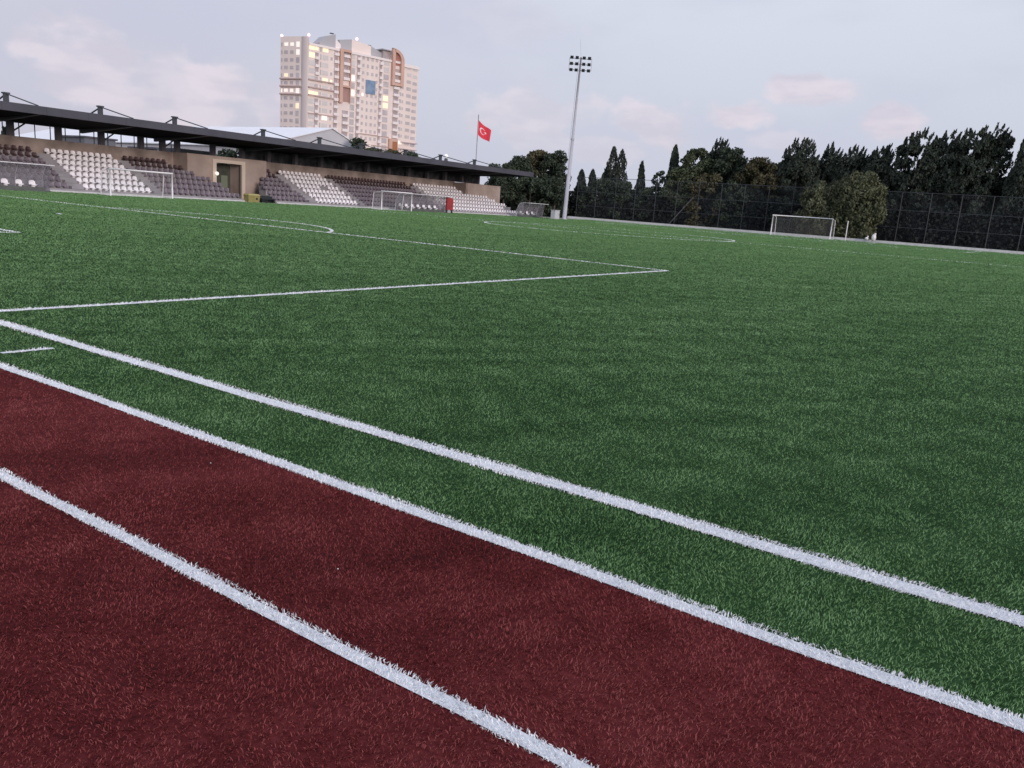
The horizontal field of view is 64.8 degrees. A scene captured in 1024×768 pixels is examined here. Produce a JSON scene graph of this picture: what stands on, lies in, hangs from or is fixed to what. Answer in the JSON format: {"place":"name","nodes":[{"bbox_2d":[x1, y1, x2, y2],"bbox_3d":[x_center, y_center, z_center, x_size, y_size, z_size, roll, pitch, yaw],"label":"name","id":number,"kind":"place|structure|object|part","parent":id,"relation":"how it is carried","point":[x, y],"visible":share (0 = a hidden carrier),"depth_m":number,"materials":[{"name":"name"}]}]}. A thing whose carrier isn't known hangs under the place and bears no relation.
{"place":"outdoors","nodes":[
{"label":"outdoors","id":0,"kind":"place"},
{"bbox_2d":[62,135,117,145],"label":"building","id":1,"kind":"structure","parent":0,"point":[84,139],"depth_m":96.68,"materials":[{"name":"grey stone"}]},
{"bbox_2d":[279,33,419,152],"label":"apartment tower","id":2,"kind":"structure","parent":0,"point":[350,88],"depth_m":336.75,"materials":[{"name":"white concrete"}]},
{"bbox_2d":[308,98,313,103],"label":"window","id":3,"kind":"structure","parent":2,"relation":"in","point":[310,100],"depth_m":325.66,"materials":[{"name":"white glass"}]},
{"bbox_2d":[308,106,313,110],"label":"window","id":4,"kind":"structure","parent":2,"relation":"in","point":[310,108],"depth_m":326.37,"materials":[{"name":"white glass"}]},
{"bbox_2d":[308,113,313,118],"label":"window","id":5,"kind":"structure","parent":2,"relation":"in","point":[311,116],"depth_m":327.05,"materials":[{"name":"white glass"}]},
{"bbox_2d":[308,121,313,125],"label":"window","id":6,"kind":"structure","parent":2,"relation":"in","point":[310,123],"depth_m":327.69,"materials":[{"name":"white glass"}]},
{"bbox_2d":[309,52,314,57],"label":"window","id":7,"kind":"structure","parent":2,"relation":"in","point":[311,54],"depth_m":322.02,"materials":[{"name":"beige glass"}]},
{"bbox_2d":[309,60,314,65],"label":"window","id":8,"kind":"structure","parent":2,"relation":"in","point":[311,62],"depth_m":322.65,"materials":[{"name":"white glass"}]},
{"bbox_2d":[0,189,1023,718],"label":"green turf","id":9,"kind":"structure","parent":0,"point":[470,475],"depth_m":6.82,"materials":[{"name":"green plastic"}]},
{"bbox_2d":[0,161,54,191],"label":"dugout","id":10,"kind":"object","parent":9,"relation":"on","point":[6,186],"visible":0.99,"depth_m":54.28,"materials":[{"name":"grey"}]},
{"bbox_2d":[0,347,54,352],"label":"corner distance mark","id":11,"kind":"object","parent":9,"relation":"on","point":[25,350],"visible":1,"depth_m":6.43,"materials":[{"name":"white paint"}]},
{"bbox_2d":[101,168,172,198],"bbox_3d":[-27.992,-14.973,60.338,1.390,1.960,5.020,12,15,33],"label":"football goal","id":12,"kind":"object","parent":9,"relation":"on","point":[166,173],"visible":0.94,"depth_m":59.72,"materials":[{"name":"white metal"}]},
{"bbox_2d":[243,193,259,201],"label":"yellow container","id":13,"kind":"object","parent":9,"relation":"on","point":[251,197],"visible":0.91,"depth_m":71.23,"materials":[{"name":"beige plastic"}]},
{"bbox_2d":[259,196,275,202],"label":"black bench","id":14,"kind":"object","parent":9,"relation":"on","point":[267,199],"visible":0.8,"depth_m":72.91,"materials":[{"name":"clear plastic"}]},
{"bbox_2d":[1,199,642,311],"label":"penalty area line","id":15,"kind":"object","parent":9,"relation":"on","point":[265,294],"visible":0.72,"depth_m":10.63,"materials":[{"name":"white paint"}]},
{"bbox_2d":[372,190,412,210],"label":"football goal","id":16,"kind":"object","parent":9,"relation":"on","point":[381,191],"visible":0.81,"depth_m":80.95,"materials":[{"name":"white metal"}]},
{"bbox_2d":[395,193,449,212],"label":"dugout","id":17,"kind":"object","parent":9,"relation":"on","point":[430,209],"visible":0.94,"depth_m":87.22,"materials":[{"name":"grey"}]},
{"bbox_2d":[445,197,453,212],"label":"red board","id":18,"kind":"object","parent":9,"relation":"on","point":[449,203],"visible":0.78,"depth_m":90.19,"materials":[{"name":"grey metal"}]},
{"bbox_2d":[0,192,1023,767],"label":"white turf blades","id":19,"kind":"object","parent":9,"relation":"on","point":[544,554],"visible":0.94,"depth_m":3.42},
{"bbox_2d":[0,321,1023,626],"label":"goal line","id":20,"kind":"object","parent":9,"relation":"on","point":[708,529],"visible":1,"depth_m":4.07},
{"bbox_2d":[516,202,548,217],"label":"dugout","id":21,"kind":"object","parent":9,"relation":"on","point":[528,215],"visible":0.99,"depth_m":104.25,"materials":[{"name":"grey"}]},
{"bbox_2d":[551,210,559,218],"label":"utility cabinet","id":22,"kind":"object","parent":9,"relation":"on","point":[555,214],"visible":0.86,"depth_m":101.22,"materials":[{"name":"metal"}]},
{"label":"door","id":23,"kind":"part","parent":22,"relation":"part of","materials":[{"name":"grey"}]},
{"bbox_2d":[561,40,591,219],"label":"floodlight mast","id":24,"kind":"object","parent":9,"relation":"on","point":[567,181],"visible":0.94,"depth_m":105.09,"materials":[{"name":"metal"}]},
{"bbox_2d":[770,215,835,239],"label":"football goal","id":25,"kind":"object","parent":9,"relation":"on","point":[804,217],"visible":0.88,"depth_m":100.78,"materials":[{"name":"white metal"}]},
{"bbox_2d":[0,368,1023,767],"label":"red turf","id":26,"kind":"structure","parent":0,"point":[444,726],"depth_m":2.57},
{"bbox_2d":[0,470,592,767],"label":"red turf line","id":27,"kind":"object","parent":26,"relation":"on","point":[575,764],"visible":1,"depth_m":2.50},
{"bbox_2d":[0,363,1023,730],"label":"turf border line","id":28,"kind":"object","parent":26,"relation":"on","point":[686,607],"visible":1,"depth_m":3.07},
{"bbox_2d":[0,0,1023,195],"label":"sky","id":29,"kind":"structure","parent":0,"point":[760,76],"materials":[{"name":"grey"}]},
{"label":"ground","id":30,"kind":"structure","parent":0,"visible":0},
{"bbox_2d":[127,146,158,150],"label":"building","id":31,"kind":"structure","parent":30,"relation":"on","point":[153,148],"depth_m":103.67,"materials":[{"name":"grey"}]},
{"bbox_2d":[15,126,351,155],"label":"sports hall","id":32,"kind":"structure","parent":30,"relation":"on","point":[305,134],"depth_m":108.63,"materials":[{"name":"white metal"}]},
{"bbox_2d":[216,148,238,164],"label":"broadleaf tree","id":33,"kind":"object","parent":30,"relation":"on","point":[231,153],"visible":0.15,"depth_m":83.71,"materials":[{"name":"green plant"}]},
{"bbox_2d":[0,92,533,215],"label":"grandstand","id":34,"kind":"object","parent":30,"relation":"on","point":[246,171],"visible":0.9,"depth_m":74.05,"materials":[{"name":"concrete"}]},
{"bbox_2d":[3,172,9,178],"bbox_3d":[-35.629,-14.673,56.891,0.345,0.440,0.390,12,15,32],"label":"brown chair","id":35,"kind":"object","parent":34,"relation":"on","point":[5,175],"visible":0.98,"depth_m":56.90,"materials":[{"name":"plastic"}]},
{"bbox_2d":[9,179,14,185],"bbox_3d":[-34.911,-14.110,56.486,0.345,0.440,0.390,13,15,33],"label":"brown chair","id":36,"kind":"object","parent":34,"relation":"on","point":[12,181],"visible":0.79,"depth_m":56.51,"materials":[{"name":"plastic"}]},
{"bbox_2d":[18,173,24,179],"bbox_3d":[-35.048,-14.815,57.719,0.345,0.440,0.390,12,15,33],"label":"brown chair","id":37,"kind":"object","parent":34,"relation":"on","point":[21,176],"visible":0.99,"depth_m":57.71,"materials":[{"name":"plastic"}]},
{"bbox_2d":[29,168,34,174],"bbox_3d":[-35.081,-15.544,59.099,0.345,0.440,0.390,13,15,34],"label":"brown chair","id":38,"kind":"object","parent":34,"relation":"on","point":[31,171],"visible":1,"depth_m":59.09,"materials":[{"name":"plastic"}]},
{"bbox_2d":[33,174,39,180],"bbox_3d":[-34.467,-14.956,58.547,0.345,0.440,0.390,13,15,35],"label":"brown chair","id":39,"kind":"object","parent":34,"relation":"on","point":[36,177],"visible":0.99,"depth_m":58.55,"materials":[{"name":"plastic"}]},
{"bbox_2d":[47,181,52,187],"bbox_3d":[-33.461,-14.463,58.553,0.345,0.440,0.390,12,15,33],"label":"brown chair","id":40,"kind":"object","parent":34,"relation":"on","point":[49,184],"visible":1,"depth_m":58.55,"materials":[{"name":"plastic"}]},
{"bbox_2d":[54,182,60,187],"bbox_3d":[-33.171,-14.534,58.966,0.345,0.440,0.390,12,15,33],"label":"brown chair","id":41,"kind":"object","parent":34,"relation":"on","point":[57,184],"visible":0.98,"depth_m":58.97,"materials":[{"name":"plastic"}]},
{"bbox_2d":[61,182,67,188],"bbox_3d":[-32.880,-14.605,59.380,0.345,0.440,0.390,13,15,34],"label":"brown chair","id":42,"kind":"object","parent":34,"relation":"on","point":[64,185],"visible":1,"depth_m":59.41,"materials":[{"name":"plastic"}]},
{"bbox_2d":[221,175,227,187],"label":"door","id":43,"kind":"structure","parent":34,"relation":"in","point":[224,179],"depth_m":76.75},
{"bbox_2d":[327,175,411,189],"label":"brown seat rows","id":44,"kind":"object","parent":34,"relation":"on","point":[358,180],"visible":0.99,"depth_m":91.14,"materials":[{"name":"plastic"}]},
{"bbox_2d":[339,183,428,201],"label":"mauve seat rows","id":45,"kind":"object","parent":34,"relation":"on","point":[366,191],"visible":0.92,"depth_m":89.77,"materials":[{"name":"plastic"}]},
{"bbox_2d":[349,137,366,148],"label":"broadleaf tree","id":46,"kind":"object","parent":30,"relation":"on","point":[354,142],"visible":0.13,"depth_m":106.58,"materials":[{"name":"green plant"}]},
{"bbox_2d":[364,147,381,151],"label":"broadleaf tree","id":47,"kind":"object","parent":30,"relation":"on","point":[373,149],"depth_m":108.99,"materials":[{"name":"green plant"}]},
{"bbox_2d":[382,149,401,154],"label":"broadleaf tree","id":48,"kind":"object","parent":30,"relation":"on","point":[393,151],"visible":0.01,"depth_m":111.63,"materials":[{"name":"green plant"}]},
{"bbox_2d":[402,151,417,156],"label":"broadleaf tree","id":49,"kind":"object","parent":30,"relation":"on","point":[411,154],"visible":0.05,"depth_m":114.51,"materials":[{"name":"green plant"}]},
{"bbox_2d":[500,162,519,206],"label":"broadleaf tree","id":50,"kind":"object","parent":30,"relation":"on","point":[511,182],"visible":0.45,"depth_m":126.04,"materials":[{"name":"green plant"}]},
{"bbox_2d":[499,155,540,209],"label":"broadleaf tree","id":51,"kind":"object","parent":30,"relation":"on","point":[518,163],"visible":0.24,"depth_m":130.44,"materials":[{"name":"green plant"}]},
{"bbox_2d":[510,176,550,214],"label":"broadleaf tree","id":52,"kind":"object","parent":30,"relation":"on","point":[526,188],"visible":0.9,"depth_m":126.81,"materials":[{"name":"green plant"}]},
{"bbox_2d":[526,149,554,214],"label":"broadleaf tree","id":53,"kind":"object","parent":30,"relation":"on","point":[536,157],"visible":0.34,"depth_m":131.76,"materials":[{"name":"green plant"}]},
{"bbox_2d":[538,177,570,217],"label":"broadleaf tree","id":54,"kind":"object","parent":30,"relation":"on","point":[554,194],"visible":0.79,"depth_m":125.47,"materials":[{"name":"green plant"}]},
{"bbox_2d":[570,169,586,211],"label":"cypress tree","id":55,"kind":"object","parent":30,"relation":"on","point":[581,177],"visible":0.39,"depth_m":130.93,"materials":[{"name":"green plant"}]},
{"bbox_2d":[572,185,591,217],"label":"broadleaf tree","id":56,"kind":"object","parent":30,"relation":"on","point":[582,189],"visible":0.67,"depth_m":129.24,"materials":[{"name":"green plant"}]},
{"bbox_2d":[586,168,596,195],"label":"cypress tree","id":57,"kind":"object","parent":30,"relation":"on","point":[592,173],"visible":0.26,"depth_m":130.31,"materials":[{"name":"green plant"}]},
{"bbox_2d":[583,178,614,218],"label":"broadleaf tree","id":58,"kind":"object","parent":30,"relation":"on","point":[604,185],"visible":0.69,"depth_m":127.53,"materials":[{"name":"green plant"}]},
{"bbox_2d":[601,146,627,193],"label":"cypress tree","id":59,"kind":"object","parent":30,"relation":"on","point":[617,171],"visible":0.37,"depth_m":128.12,"materials":[{"name":"green plant"}]},
{"bbox_2d":[605,180,632,219],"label":"broadleaf tree","id":60,"kind":"object","parent":30,"relation":"on","point":[623,188],"visible":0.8,"depth_m":125.41,"materials":[{"name":"green plant"}]},
{"bbox_2d":[624,181,636,204],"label":"broadleaf tree","id":61,"kind":"object","parent":30,"relation":"on","point":[633,198],"visible":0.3,"depth_m":126.43,"materials":[{"name":"green plant"}]},
{"bbox_2d":[632,160,645,201],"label":"cypress tree","id":62,"kind":"object","parent":30,"relation":"on","point":[641,180],"visible":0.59,"depth_m":126.10,"materials":[{"name":"green plant"}]},
{"bbox_2d":[632,187,658,221],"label":"broadleaf tree","id":63,"kind":"object","parent":30,"relation":"on","point":[639,201],"visible":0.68,"depth_m":123.47,"materials":[{"name":"green plant"}]},
{"bbox_2d":[651,170,667,199],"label":"broadleaf tree","id":64,"kind":"object","parent":30,"relation":"on","point":[660,174],"visible":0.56,"depth_m":124.54,"materials":[{"name":"green plant"}]},
{"bbox_2d":[659,144,679,218],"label":"cypress tree","id":65,"kind":"object","parent":30,"relation":"on","point":[674,161],"visible":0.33,"depth_m":124.10,"materials":[{"name":"green plant"}]},
{"bbox_2d":[658,167,693,223],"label":"broadleaf tree","id":66,"kind":"object","parent":30,"relation":"on","point":[670,186],"visible":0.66,"depth_m":120.65,"materials":[{"name":"green plant"}]},
{"bbox_2d":[673,148,714,205],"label":"broadleaf tree","id":67,"kind":"object","parent":30,"relation":"on","point":[703,166],"visible":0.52,"depth_m":120.34,"materials":[{"name":"green plant"}]},
{"bbox_2d":[682,173,729,227],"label":"broadleaf tree","id":68,"kind":"object","parent":30,"relation":"on","point":[690,210],"visible":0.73,"depth_m":118.05,"materials":[{"name":"green plant"}]},
{"bbox_2d":[709,136,730,182],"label":"conifer tree","id":69,"kind":"object","parent":30,"relation":"on","point":[714,153],"visible":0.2,"depth_m":121.18,"materials":[{"name":"green plant"}]},
{"bbox_2d":[707,147,751,202],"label":"broadleaf tree","id":70,"kind":"object","parent":30,"relation":"on","point":[729,158],"visible":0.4,"depth_m":117.59,"materials":[{"name":"green plant"}]},
{"bbox_2d":[712,179,756,228],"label":"broadleaf tree","id":71,"kind":"object","parent":30,"relation":"on","point":[732,187],"visible":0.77,"depth_m":115.51,"materials":[{"name":"green plant"}]},
{"bbox_2d":[732,156,784,230],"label":"broadleaf tree","id":72,"kind":"object","parent":30,"relation":"on","point":[756,168],"visible":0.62,"depth_m":114.19,"materials":[{"name":"green plant"}]},
{"bbox_2d":[500,189,1023,251],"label":"undergrowth","id":73,"kind":"object","parent":30,"relation":"on","point":[934,221],"visible":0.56,"depth_m":104.15,"materials":[{"name":"green plant"}]},
{"bbox_2d":[766,137,820,229],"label":"conifer tree","id":74,"kind":"object","parent":30,"relation":"on","point":[802,170],"visible":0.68,"depth_m":112.34,"materials":[{"name":"green plant"}]},
{"bbox_2d":[567,216,1023,253],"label":"wall","id":75,"kind":"structure","parent":30,"relation":"on","point":[876,241],"depth_m":104.44,"materials":[{"name":"concrete"}]},
{"bbox_2d":[871,233,875,240],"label":"white bag","id":76,"kind":"object","parent":75,"relation":"on","point":[873,237],"visible":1,"depth_m":99.63,"materials":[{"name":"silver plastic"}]},
{"bbox_2d":[575,177,1023,250],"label":"wire fence","id":77,"kind":"object","parent":30,"relation":"on","point":[698,198],"visible":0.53,"depth_m":111.89,"materials":[{"name":"grey metal"}]},
{"bbox_2d":[792,180,849,235],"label":"bush","id":78,"kind":"object","parent":30,"relation":"on","point":[814,200],"visible":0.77,"depth_m":104.66,"materials":[{"name":"green plant"}]},
{"bbox_2d":[626,155,1023,250],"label":"woodland","id":79,"kind":"object","parent":30,"relation":"on","point":[908,190],"visible":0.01,"depth_m":113.20,"materials":[{"name":"green plant"}]},
{"bbox_2d":[817,141,844,186],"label":"conifer tree","id":80,"kind":"object","parent":30,"relation":"on","point":[829,165],"visible":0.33,"depth_m":112.51,"materials":[{"name":"green plant"}]},
{"bbox_2d":[831,143,870,192],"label":"conifer tree","id":81,"kind":"object","parent":30,"relation":"on","point":[850,164],"visible":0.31,"depth_m":110.07,"materials":[{"name":"green plant"}]},
{"bbox_2d":[827,171,887,239],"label":"bush","id":82,"kind":"object","parent":30,"relation":"on","point":[862,201],"visible":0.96,"depth_m":101.38,"materials":[{"name":"green plant"}]},
{"bbox_2d":[862,143,897,236],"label":"conifer tree","id":83,"kind":"object","parent":30,"relation":"on","point":[878,164],"visible":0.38,"depth_m":107.00,"materials":[{"name":"green plant"}]},
{"bbox_2d":[880,127,945,241],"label":"conifer tree","id":84,"kind":"object","parent":30,"relation":"on","point":[911,148],"visible":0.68,"depth_m":103.99,"materials":[{"name":"green plant"}]},
{"bbox_2d":[907,129,973,243],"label":"conifer tree","id":85,"kind":"object","parent":30,"relation":"on","point":[943,149],"visible":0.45,"depth_m":102.78,"materials":[{"name":"green plant"}]},
{"bbox_2d":[930,124,1000,244],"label":"conifer tree","id":86,"kind":"object","parent":30,"relation":"on","point":[979,166],"visible":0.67,"depth_m":100.47,"materials":[{"name":"green plant"}]},
{"bbox_2d":[957,123,1015,247],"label":"conifer tree","id":87,"kind":"object","parent":30,"relation":"on","point":[1003,143],"visible":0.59,"depth_m":99.99,"materials":[{"name":"green plant"}]},
{"bbox_2d":[993,139,1023,249],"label":"cypress tree","id":88,"kind":"object","parent":30,"relation":"on","point":[1014,187],"visible":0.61,"depth_m":98.19,"materials":[{"name":"green plant"}]},
{"label":"paved verge","id":89,"kind":"structure","parent":0,"visible":0},
{"bbox_2d":[1,126,5,134],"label":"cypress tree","id":90,"kind":"object","parent":89,"relation":"on","point":[4,130],"visible":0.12,"depth_m":65.00,"materials":[{"name":"green plant"}]},
{"bbox_2d":[166,148,208,154],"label":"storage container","id":91,"kind":"object","parent":89,"relation":"on","point":[191,151],"visible":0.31,"depth_m":76.99,"materials":[{"name":"grey metal"}]},
{"bbox_2d":[476,114,478,158],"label":"flagpole","id":92,"kind":"object","parent":89,"relation":"on","point":[477,137],"visible":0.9,"depth_m":117.58,"materials":[{"name":"metal"}]},
{"bbox_2d":[478,121,490,140],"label":"red flag","id":93,"kind":"object","parent":92,"relation":"attached to","point":[484,132],"visible":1,"depth_m":117.77,"materials":[{"name":"red fabric"}]},
{"bbox_2d":[484,163,507,199],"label":"broadleaf tree","id":94,"kind":"object","parent":89,"relation":"on","point":[496,181],"visible":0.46,"depth_m":122.35,"materials":[{"name":"green plant"}]},
{"bbox_2d":[539,149,571,207],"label":"broadleaf tree","id":95,"kind":"object","parent":89,"relation":"on","point":[553,163],"visible":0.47,"depth_m":129.56,"materials":[{"name":"green plant"}]}
]}

